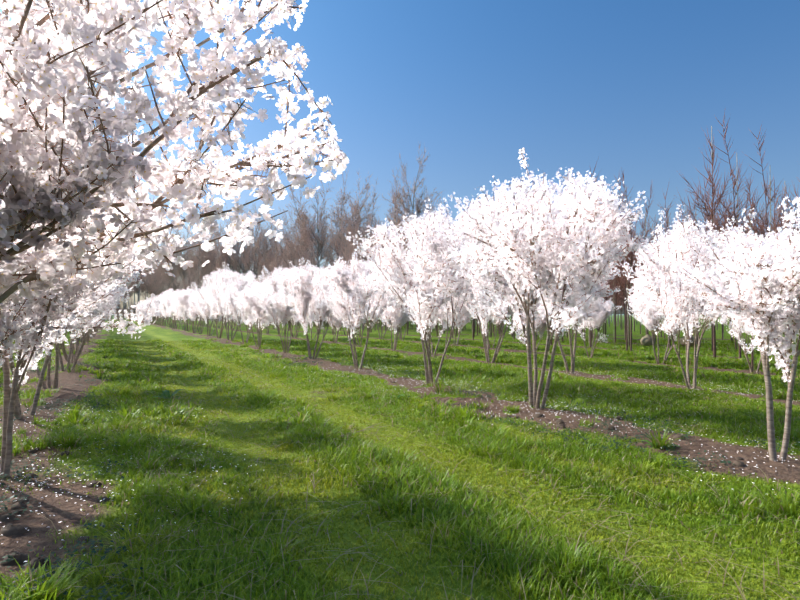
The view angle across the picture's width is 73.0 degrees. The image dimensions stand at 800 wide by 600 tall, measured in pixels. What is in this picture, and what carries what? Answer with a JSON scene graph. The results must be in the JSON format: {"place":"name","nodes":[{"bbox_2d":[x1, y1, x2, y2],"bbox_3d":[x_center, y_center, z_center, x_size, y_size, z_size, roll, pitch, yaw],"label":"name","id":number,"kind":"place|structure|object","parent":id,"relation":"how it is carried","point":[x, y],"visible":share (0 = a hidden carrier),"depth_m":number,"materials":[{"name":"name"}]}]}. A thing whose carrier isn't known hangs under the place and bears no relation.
{"place":"outdoors","nodes":[
{"label":"outdoors","id":0,"kind":"place"},
{"bbox_2d":[0,337,799,599],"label":"grass","id":1,"kind":"structure","parent":0,"point":[125,419],"depth_m":5.18,"materials":[{"name":"plant"}]},
{"bbox_2d":[632,186,664,333],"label":"bare tree","id":2,"kind":"object","parent":1,"relation":"on","point":[642,224],"visible":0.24,"depth_m":26.01,"materials":[{"name":"brown plant"}]},
{"bbox_2d":[0,314,799,599],"bbox_3d":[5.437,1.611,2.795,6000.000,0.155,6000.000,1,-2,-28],"label":"ground","id":3,"kind":"structure","parent":0,"point":[67,508],"depth_m":5.26,"materials":[{"name":"plant"}]},
{"bbox_2d":[0,259,129,418],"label":"cherry","id":4,"kind":"object","parent":3,"relation":"on","point":[17,409],"visible":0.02,"depth_m":8.06,"materials":[{"name":"white plant"}]},
{"bbox_2d":[8,270,132,388],"bbox_3d":[-7.281,-0.093,11.174,3.229,4.051,2.958,0,-2,-4],"label":"cherry","id":5,"kind":"object","parent":3,"relation":"on","point":[55,384],"visible":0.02,"depth_m":11.00,"materials":[{"name":"white plant"}]},
{"bbox_2d":[0,120,161,479],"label":"cherry","id":6,"kind":"object","parent":3,"relation":"on","point":[34,313],"visible":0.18,"depth_m":5.01,"materials":[{"name":"white plant"}]},
{"bbox_2d":[57,280,123,370],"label":"cherry","id":7,"kind":"object","parent":3,"relation":"on","point":[78,353],"depth_m":14.30,"materials":[{"name":"white plant"}]},
{"bbox_2d":[60,279,131,360],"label":"cherry","id":8,"kind":"object","parent":3,"relation":"on","point":[77,342],"visible":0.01,"depth_m":17.30,"materials":[{"name":"white plant"}]},
{"bbox_2d":[122,276,133,319],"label":"tree","id":9,"kind":"object","parent":3,"relation":"on","point":[132,294],"visible":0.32,"depth_m":152.05,"materials":[{"name":"brown plant"}]},
{"bbox_2d":[123,268,152,302],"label":"tree","id":10,"kind":"object","parent":3,"relation":"on","point":[136,291],"visible":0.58,"depth_m":140.42,"materials":[{"name":"brown plant"}]},
{"bbox_2d":[137,267,160,299],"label":"tree","id":11,"kind":"object","parent":3,"relation":"on","point":[149,288],"visible":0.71,"depth_m":143.12,"materials":[{"name":"brown plant"}]},
{"bbox_2d":[145,297,163,325],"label":"cherry","id":12,"kind":"object","parent":3,"relation":"on","point":[152,299],"visible":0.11,"depth_m":68.32,"materials":[{"name":"white plant"}]},
{"bbox_2d":[146,265,165,318],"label":"tree","id":13,"kind":"object","parent":3,"relation":"on","point":[156,283],"visible":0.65,"depth_m":150.51,"materials":[{"name":"brown plant"}]},
{"bbox_2d":[145,242,176,318],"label":"bare tree","id":14,"kind":"object","parent":3,"relation":"on","point":[158,271],"visible":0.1,"depth_m":189.80,"materials":[{"name":"brown plant"}]},
{"bbox_2d":[150,296,171,326],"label":"cherry","id":15,"kind":"object","parent":3,"relation":"on","point":[158,308],"visible":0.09,"depth_m":62.01,"materials":[{"name":"white plant"}]},
{"bbox_2d":[158,293,176,328],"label":"cherry","id":16,"kind":"object","parent":3,"relation":"on","point":[162,306],"visible":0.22,"depth_m":55.53,"materials":[{"name":"white plant"}]},
{"bbox_2d":[156,245,178,316],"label":"bare tree","id":17,"kind":"object","parent":3,"relation":"on","point":[166,279],"visible":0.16,"depth_m":185.92,"materials":[{"name":"brown plant"}]},
{"bbox_2d":[156,288,180,327],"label":"cherry","id":18,"kind":"object","parent":3,"relation":"on","point":[170,291],"visible":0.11,"depth_m":59.24,"materials":[{"name":"white plant"}]},
{"bbox_2d":[162,290,182,329],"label":"cherry","id":19,"kind":"object","parent":3,"relation":"on","point":[168,299],"visible":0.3,"depth_m":52.58,"materials":[{"name":"white plant"}]},
{"bbox_2d":[0,0,348,304],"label":"cherry","id":20,"kind":"object","parent":3,"relation":"on","point":[58,61],"visible":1,"depth_m":1.65,"materials":[{"name":"white plant"}]},
{"bbox_2d":[164,270,185,291],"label":"tree","id":21,"kind":"object","parent":3,"relation":"on","point":[175,288],"visible":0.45,"depth_m":153.08,"materials":[{"name":"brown plant"}]},
{"bbox_2d":[158,230,192,317],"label":"bare tree","id":22,"kind":"object","parent":3,"relation":"on","point":[165,270],"visible":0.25,"depth_m":180.01,"materials":[{"name":"brown plant"}]},
{"bbox_2d":[168,299,189,330],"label":"cherry","id":23,"kind":"object","parent":3,"relation":"on","point":[176,315],"visible":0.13,"depth_m":49.70,"materials":[{"name":"white plant"}]},
{"bbox_2d":[170,223,197,317],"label":"bare tree","id":24,"kind":"object","parent":3,"relation":"on","point":[177,249],"visible":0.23,"depth_m":178.89,"materials":[{"name":"brown plant"}]},
{"bbox_2d":[170,288,198,330],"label":"cherry","id":25,"kind":"object","parent":3,"relation":"on","point":[185,318],"visible":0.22,"depth_m":46.06,"materials":[{"name":"white plant"}]},
{"bbox_2d":[179,273,190,289],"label":"tree","id":26,"kind":"object","parent":3,"relation":"on","point":[183,285],"visible":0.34,"depth_m":145.47,"materials":[{"name":"brown plant"}]},
{"bbox_2d":[173,236,201,318],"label":"bare tree","id":27,"kind":"object","parent":3,"relation":"on","point":[185,273],"visible":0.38,"depth_m":173.90,"materials":[{"name":"brown plant"}]},
{"bbox_2d":[174,285,201,332],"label":"cherry","id":28,"kind":"object","parent":3,"relation":"on","point":[183,296],"visible":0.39,"depth_m":43.00,"materials":[{"name":"white plant"}]},
{"bbox_2d":[180,258,197,318],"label":"tree","id":29,"kind":"object","parent":3,"relation":"on","point":[189,284],"visible":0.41,"depth_m":158.22,"materials":[{"name":"brown plant"}]},
{"bbox_2d":[185,292,204,333],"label":"cherry","id":30,"kind":"object","parent":3,"relation":"on","point":[192,309],"visible":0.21,"depth_m":40.09,"materials":[{"name":"white plant"}]},
{"bbox_2d":[181,212,217,284],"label":"bare tree","id":31,"kind":"object","parent":3,"relation":"on","point":[189,259],"visible":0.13,"depth_m":168.64,"materials":[{"name":"brown plant"}]},
{"bbox_2d":[188,263,211,290],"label":"tree","id":32,"kind":"object","parent":3,"relation":"on","point":[197,283],"visible":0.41,"depth_m":152.01,"materials":[{"name":"brown plant"}]},
{"bbox_2d":[186,221,219,281],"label":"bare tree","id":33,"kind":"object","parent":3,"relation":"on","point":[200,260],"visible":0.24,"depth_m":163.72,"materials":[{"name":"brown plant"}]},
{"bbox_2d":[191,288,224,335],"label":"cherry","id":34,"kind":"object","parent":3,"relation":"on","point":[205,312],"visible":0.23,"depth_m":36.57,"materials":[{"name":"white plant"}]},
{"bbox_2d":[198,220,226,278],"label":"bare tree","id":35,"kind":"object","parent":3,"relation":"on","point":[209,254],"visible":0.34,"depth_m":160.14,"materials":[{"name":"brown plant"}]},
{"bbox_2d":[191,275,238,338],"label":"cherry","id":36,"kind":"object","parent":3,"relation":"on","point":[199,293],"visible":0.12,"depth_m":34.05,"materials":[{"name":"white plant"}]},
{"bbox_2d":[202,219,238,271],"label":"bare tree","id":37,"kind":"object","parent":3,"relation":"on","point":[217,264],"visible":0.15,"depth_m":154.68,"materials":[{"name":"brown plant"}]},
{"bbox_2d":[198,262,259,340],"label":"cherry","id":38,"kind":"object","parent":3,"relation":"on","point":[225,278],"visible":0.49,"depth_m":30.76,"materials":[{"name":"white plant"}]},
{"bbox_2d":[210,201,253,273],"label":"bare tree","id":39,"kind":"object","parent":3,"relation":"on","point":[224,255],"visible":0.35,"depth_m":149.59,"materials":[{"name":"brown plant"}]},
{"bbox_2d":[220,276,259,343],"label":"cherry","id":40,"kind":"object","parent":3,"relation":"on","point":[229,301],"visible":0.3,"depth_m":27.67,"materials":[{"name":"white plant"}]},
{"bbox_2d":[227,211,258,283],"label":"bare tree","id":41,"kind":"object","parent":3,"relation":"on","point":[237,263],"visible":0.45,"depth_m":147.02,"materials":[{"name":"brown plant"}]},
{"bbox_2d":[236,200,274,278],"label":"bare tree","id":42,"kind":"object","parent":3,"relation":"on","point":[254,248],"visible":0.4,"depth_m":143.05,"materials":[{"name":"brown plant"}]},
{"bbox_2d":[234,275,282,346],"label":"cherry","id":43,"kind":"object","parent":3,"relation":"on","point":[250,303],"visible":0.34,"depth_m":24.11,"materials":[{"name":"white plant"}]},
{"bbox_2d":[249,213,282,278],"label":"bare tree","id":44,"kind":"object","parent":3,"relation":"on","point":[261,251],"visible":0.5,"depth_m":139.31,"materials":[{"name":"brown plant"}]},
{"bbox_2d":[257,213,293,273],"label":"bare tree","id":45,"kind":"object","parent":3,"relation":"on","point":[272,256],"visible":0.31,"depth_m":134.21,"materials":[{"name":"brown plant"}]},
{"bbox_2d":[264,245,288,283],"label":"tree","id":46,"kind":"object","parent":3,"relation":"on","point":[276,265],"visible":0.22,"depth_m":73.66,"materials":[{"name":"brown plant"}]},
{"bbox_2d":[251,265,314,352],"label":"cherry","id":47,"kind":"object","parent":3,"relation":"on","point":[277,304],"visible":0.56,"depth_m":21.11,"materials":[{"name":"white plant"}]},
{"bbox_2d":[270,202,316,269],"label":"bare tree","id":48,"kind":"object","parent":3,"relation":"on","point":[284,241],"visible":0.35,"depth_m":130.27,"materials":[{"name":"brown plant"}]},
{"bbox_2d":[287,292,313,337],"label":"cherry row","id":49,"kind":"object","parent":3,"relation":"on","point":[295,327],"depth_m":35.03,"materials":[{"name":"plant"}]},
{"bbox_2d":[276,182,329,266],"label":"bare tree","id":50,"kind":"object","parent":3,"relation":"on","point":[294,241],"visible":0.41,"depth_m":125.98,"materials":[{"name":"brown plant"}]},
{"bbox_2d":[293,236,318,269],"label":"tree","id":51,"kind":"object","parent":3,"relation":"on","point":[310,259],"visible":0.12,"depth_m":73.97,"materials":[{"name":"brown plant"}]},
{"bbox_2d":[292,234,319,322],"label":"tree","id":52,"kind":"object","parent":3,"relation":"on","point":[309,257],"visible":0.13,"depth_m":82.05,"materials":[{"name":"brown plant"}]},
{"bbox_2d":[269,258,343,358],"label":"cherry","id":53,"kind":"object","parent":3,"relation":"on","point":[298,284],"visible":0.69,"depth_m":18.14,"materials":[{"name":"white plant"}]},
{"bbox_2d":[307,292,323,339],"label":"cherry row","id":54,"kind":"object","parent":3,"relation":"on","point":[310,322],"visible":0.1,"depth_m":31.83,"materials":[{"name":"white plant"}]},
{"bbox_2d":[291,180,342,268],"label":"bare tree","id":55,"kind":"object","parent":3,"relation":"on","point":[317,238],"visible":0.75,"depth_m":121.93,"materials":[{"name":"brown plant"}]},
{"bbox_2d":[323,305,345,342],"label":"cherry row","id":56,"kind":"object","parent":3,"relation":"on","point":[336,323],"visible":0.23,"depth_m":29.05,"materials":[{"name":"white plant"}]},
{"bbox_2d":[307,170,365,264],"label":"bare tree","id":57,"kind":"object","parent":3,"relation":"on","point":[342,202],"visible":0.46,"depth_m":117.14,"materials":[{"name":"brown plant"}]},
{"bbox_2d":[330,233,357,327],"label":"tree","id":58,"kind":"object","parent":3,"relation":"on","point":[347,251],"visible":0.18,"depth_m":62.47,"materials":[{"name":"brown plant"}]},
{"bbox_2d":[339,230,354,266],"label":"tree","id":59,"kind":"object","parent":3,"relation":"on","point":[345,246],"visible":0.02,"depth_m":71.90,"materials":[{"name":"brown plant"}]},
{"bbox_2d":[321,170,378,256],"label":"bare tree","id":60,"kind":"object","parent":3,"relation":"on","point":[354,214],"visible":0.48,"depth_m":111.82,"materials":[{"name":"brown plant"}]},
{"bbox_2d":[334,279,379,345],"bbox_3d":[-1.910,0.536,26.375,2.780,3.574,2.059,-1,-2,23],"label":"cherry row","id":61,"kind":"object","parent":3,"relation":"on","point":[365,322],"visible":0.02,"depth_m":26.09,"materials":[{"name":"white plant"}]},
{"bbox_2d":[341,221,374,273],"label":"tree","id":62,"kind":"object","parent":3,"relation":"on","point":[356,246],"visible":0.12,"depth_m":59.66,"materials":[{"name":"brown plant"}]},
{"bbox_2d":[317,250,399,368],"bbox_3d":[-1.152,0.329,15.151,2.344,3.405,2.339,-1,-2,27],"label":"cherry","id":63,"kind":"object","parent":3,"relation":"on","point":[341,289],"visible":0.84,"depth_m":14.91,"materials":[{"name":"white plant"}]},
{"bbox_2d":[339,205,382,326],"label":"tree","id":64,"kind":"object","parent":3,"relation":"on","point":[359,250],"visible":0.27,"depth_m":55.40,"materials":[{"name":"brown plant"}]},
{"bbox_2d":[350,178,384,258],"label":"bare tree","id":65,"kind":"object","parent":3,"relation":"on","point":[371,219],"visible":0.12,"depth_m":108.17,"materials":[{"name":"brown plant"}]},
{"bbox_2d":[0,378,744,583],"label":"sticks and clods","id":66,"kind":"object","parent":3,"relation":"on","point":[10,529],"visible":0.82,"depth_m":4.09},
{"bbox_2d":[370,301,388,338],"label":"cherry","id":67,"kind":"object","parent":3,"relation":"on","point":[382,325],"visible":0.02,"depth_m":34.14,"materials":[{"name":"white plant"}]},
{"bbox_2d":[370,168,412,265],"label":"bare tree","id":68,"kind":"object","parent":3,"relation":"on","point":[390,212],"visible":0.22,"depth_m":102.15,"materials":[{"name":"brown plant"}]},
{"bbox_2d":[375,289,410,350],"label":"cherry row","id":69,"kind":"object","parent":3,"relation":"on","point":[393,318],"visible":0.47,"depth_m":22.92,"materials":[{"name":"white plant"}]},
{"bbox_2d":[0,356,799,599],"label":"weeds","id":70,"kind":"object","parent":3,"relation":"on","point":[166,394],"visible":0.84,"depth_m":6.06,"materials":[{"name":"green plant"}]},
{"bbox_2d":[0,363,799,561],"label":"fallen petals","id":71,"kind":"object","parent":3,"relation":"on","point":[263,470],"visible":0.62,"depth_m":5.68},
{"bbox_2d":[398,318,410,340],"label":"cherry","id":72,"kind":"object","parent":3,"relation":"on","point":[400,336],"depth_m":31.50,"materials":[{"name":"plant"}]},
{"bbox_2d":[373,142,442,322],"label":"bare tree","id":73,"kind":"object","parent":3,"relation":"on","point":[418,208],"visible":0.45,"depth_m":98.93,"materials":[{"name":"brown plant"}]},
{"bbox_2d":[345,197,494,383],"bbox_3d":[0.581,-0.189,11.732,3.127,4.282,3.413,-1,-2,25],"label":"cherry","id":74,"kind":"object","parent":3,"relation":"on","point":[423,253],"visible":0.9,"depth_m":11.30,"materials":[{"name":"white plant"}]},
{"bbox_2d":[415,295,456,355],"bbox_3d":[1.108,0.591,20.390,1.818,3.154,1.820,1,-2,-24],"label":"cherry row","id":75,"kind":"object","parent":3,"relation":"on","point":[441,316],"visible":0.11,"depth_m":20.17,"materials":[{"name":"white plant"}]},
{"bbox_2d":[443,302,472,345],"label":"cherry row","id":76,"kind":"object","parent":3,"relation":"on","point":[466,312],"visible":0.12,"depth_m":26.69,"materials":[{"name":"white plant"}]},
{"bbox_2d":[454,245,521,362],"bbox_3d":[2.756,0.156,17.297,3.372,3.879,2.742,-1,-2,42],"label":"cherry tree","id":77,"kind":"object","parent":3,"relation":"on","point":[475,294],"visible":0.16,"depth_m":17.13,"materials":[{"name":"white plant"}]},
{"bbox_2d":[471,287,510,348],"bbox_3d":[3.983,0.704,24.067,1.798,3.119,1.800,-1,-2,33],"label":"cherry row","id":78,"kind":"object","parent":3,"relation":"on","point":[491,317],"visible":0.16,"depth_m":24.13,"materials":[{"name":"white plant"}]},
{"bbox_2d":[514,296,549,351],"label":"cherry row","id":79,"kind":"object","parent":3,"relation":"on","point":[540,324],"visible":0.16,"depth_m":21.33,"materials":[{"name":"white plant"}]},
{"bbox_2d":[439,148,648,408],"bbox_3d":[2.434,-0.328,8.714,3.118,4.402,3.394,0,-2,-13],"label":"cherry","id":80,"kind":"object","parent":3,"relation":"on","point":[583,243],"visible":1,"depth_m":8.15,"materials":[{"name":"white plant"}]},
{"bbox_2d":[535,245,624,373],"bbox_3d":[4.524,0.076,14.344,2.678,3.890,2.673,-1,-2,20],"label":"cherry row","id":81,"kind":"object","parent":3,"relation":"on","point":[600,283],"visible":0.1,"depth_m":14.28,"materials":[{"name":"white plant"}]},
{"bbox_2d":[572,293,621,357],"bbox_3d":[6.928,0.644,19.202,1.715,2.976,1.717,1,-2,-35],"label":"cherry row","id":82,"kind":"object","parent":3,"relation":"on","point":[603,314],"visible":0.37,"depth_m":18.92,"materials":[{"name":"white plant"}]},
{"bbox_2d":[588,160,614,347],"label":"young tree","id":83,"kind":"object","parent":3,"relation":"on","point":[590,337],"visible":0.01,"depth_m":25.09,"materials":[{"name":"brown plant"}]},
{"bbox_2d":[602,270,618,334],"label":"young tree","id":84,"kind":"object","parent":3,"relation":"on","point":[606,297],"visible":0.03,"depth_m":38.51,"materials":[{"name":"brown plant"}]},
{"bbox_2d":[606,208,637,341],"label":"young tree","id":85,"kind":"object","parent":3,"relation":"on","point":[616,282],"visible":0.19,"depth_m":29.29,"materials":[{"name":"brown plant"}]},
{"bbox_2d":[611,276,633,312],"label":"young tree","id":86,"kind":"object","parent":3,"relation":"on","point":[620,302],"visible":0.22,"depth_m":34.16,"materials":[{"name":"brown plant"}]},
{"bbox_2d":[612,189,637,339],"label":"young tree","id":87,"kind":"object","parent":3,"relation":"on","point":[623,294],"visible":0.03,"depth_m":31.48,"materials":[{"name":"brown plant"}]},
{"bbox_2d":[609,175,645,344],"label":"young tree","id":88,"kind":"object","parent":3,"relation":"on","point":[627,268],"visible":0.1,"depth_m":26.20,"materials":[{"name":"brown plant"}]},
{"bbox_2d":[610,185,648,349],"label":"young tree","id":89,"kind":"object","parent":3,"relation":"on","point":[626,311],"visible":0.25,"depth_m":23.36,"materials":[{"name":"brown plant"}]},
{"bbox_2d":[614,168,647,350],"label":"staked tree","id":90,"kind":"object","parent":3,"relation":"on","point":[630,254],"visible":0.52,"depth_m":22.73,"materials":[{"name":"brown plant"}]},
{"bbox_2d":[633,214,655,333],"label":"young tree","id":91,"kind":"object","parent":3,"relation":"on","point":[643,243],"visible":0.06,"depth_m":27.52,"materials":[{"name":"brown plant"}]},
{"bbox_2d":[640,334,655,345],"bbox_3d":[11.964,1.921,26.084,0.682,0.550,0.682,-1,-2,29],"label":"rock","id":92,"kind":"object","parent":3,"relation":"on","point":[646,340],"visible":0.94,"depth_m":25.87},
{"bbox_2d":[624,267,695,363],"bbox_3d":[8.186,0.489,16.805,1.922,3.183,2.138,1,-2,-43],"label":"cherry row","id":93,"kind":"object","parent":3,"relation":"on","point":[650,319],"visible":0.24,"depth_m":16.73,"materials":[{"name":"white plant"}]},
{"bbox_2d":[652,184,688,347],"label":"young tree","id":94,"kind":"object","parent":3,"relation":"on","point":[667,217],"visible":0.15,"depth_m":24.00,"materials":[{"name":"brown plant"}]},
{"bbox_2d":[663,192,702,235],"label":"young tree","id":95,"kind":"object","parent":3,"relation":"on","point":[681,216],"visible":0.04,"depth_m":30.68,"materials":[{"name":"brown plant"}]},
{"bbox_2d":[680,335,693,345],"bbox_3d":[13.884,1.922,26.097,0.682,0.550,0.682,-1,-2,23],"label":"boulder","id":96,"kind":"object","parent":3,"relation":"on","point":[684,342],"visible":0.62,"depth_m":25.91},
{"bbox_2d":[622,204,753,389],"bbox_3d":[6.141,-0.018,11.336,2.851,3.903,3.111,-1,-2,29],"label":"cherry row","id":97,"kind":"object","parent":3,"relation":"on","point":[677,304],"visible":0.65,"depth_m":10.85,"materials":[{"name":"white plant"}]},
{"bbox_2d":[696,218,712,350],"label":"young tree","id":98,"kind":"object","parent":3,"relation":"on","point":[711,320],"visible":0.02,"depth_m":22.39,"materials":[{"name":"brown plant"}]},
{"bbox_2d":[669,126,763,356],"bbox_3d":[10.909,-2.010,19.044,2.606,8.352,2.898,0,-2,2],"label":"staked tree","id":99,"kind":"object","parent":3,"relation":"on","point":[708,216],"visible":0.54,"depth_m":18.82,"materials":[{"name":"brown plant"}]},
{"bbox_2d":[653,196,799,460],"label":"cherry","id":100,"kind":"object","parent":3,"relation":"on","point":[764,275],"visible":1,"depth_m":5.63,"materials":[{"name":"white plant"}]},
{"bbox_2d":[704,106,768,357],"bbox_3d":[11.979,-2.389,19.220,2.109,9.101,2.240,0,-2,2],"label":"young tree","id":101,"kind":"object","parent":3,"relation":"on","point":[737,190],"visible":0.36,"depth_m":19.36,"materials":[{"name":"brown plant"}]},
{"bbox_2d":[718,294,788,372],"bbox_3d":[9.291,0.549,14.249,1.673,2.904,1.675,-1,-2,43],"label":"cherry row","id":102,"kind":"object","parent":3,"relation":"on","point":[738,323],"visible":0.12,"depth_m":14.28,"materials":[{"name":"white plant"}]},
{"bbox_2d":[740,177,769,372],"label":"staked tree","id":103,"kind":"object","parent":3,"relation":"on","point":[752,359],"visible":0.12,"depth_m":14.36,"materials":[{"name":"brown plant"}]},
{"bbox_2d":[740,124,793,352],"bbox_3d":[14.080,-2.308,20.512,2.087,9.005,2.217,0,-2,-15],"label":"young tree","id":104,"kind":"object","parent":3,"relation":"on","point":[762,220],"visible":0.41,"depth_m":20.66,"materials":[{"name":"brown plant"}]},
{"bbox_2d":[752,180,798,237],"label":"young tree","id":105,"kind":"object","parent":3,"relation":"on","point":[775,204],"visible":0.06,"depth_m":26.48,"materials":[{"name":"brown plant"}]},
{"bbox_2d":[766,185,795,325],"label":"young tree","id":106,"kind":"object","parent":3,"relation":"on","point":[782,216],"visible":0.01,"depth_m":22.18,"materials":[{"name":"brown plant"}]},
{"bbox_2d":[778,177,799,235],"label":"young tree","id":107,"kind":"object","parent":3,"relation":"on","point":[795,205],"visible":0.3,"depth_m":17.40,"materials":[{"name":"plant"}]},
{"bbox_2d":[0,0,799,313],"label":"sky","id":108,"kind":"structure","parent":0,"point":[636,87],"materials":[{"name":"blue"}]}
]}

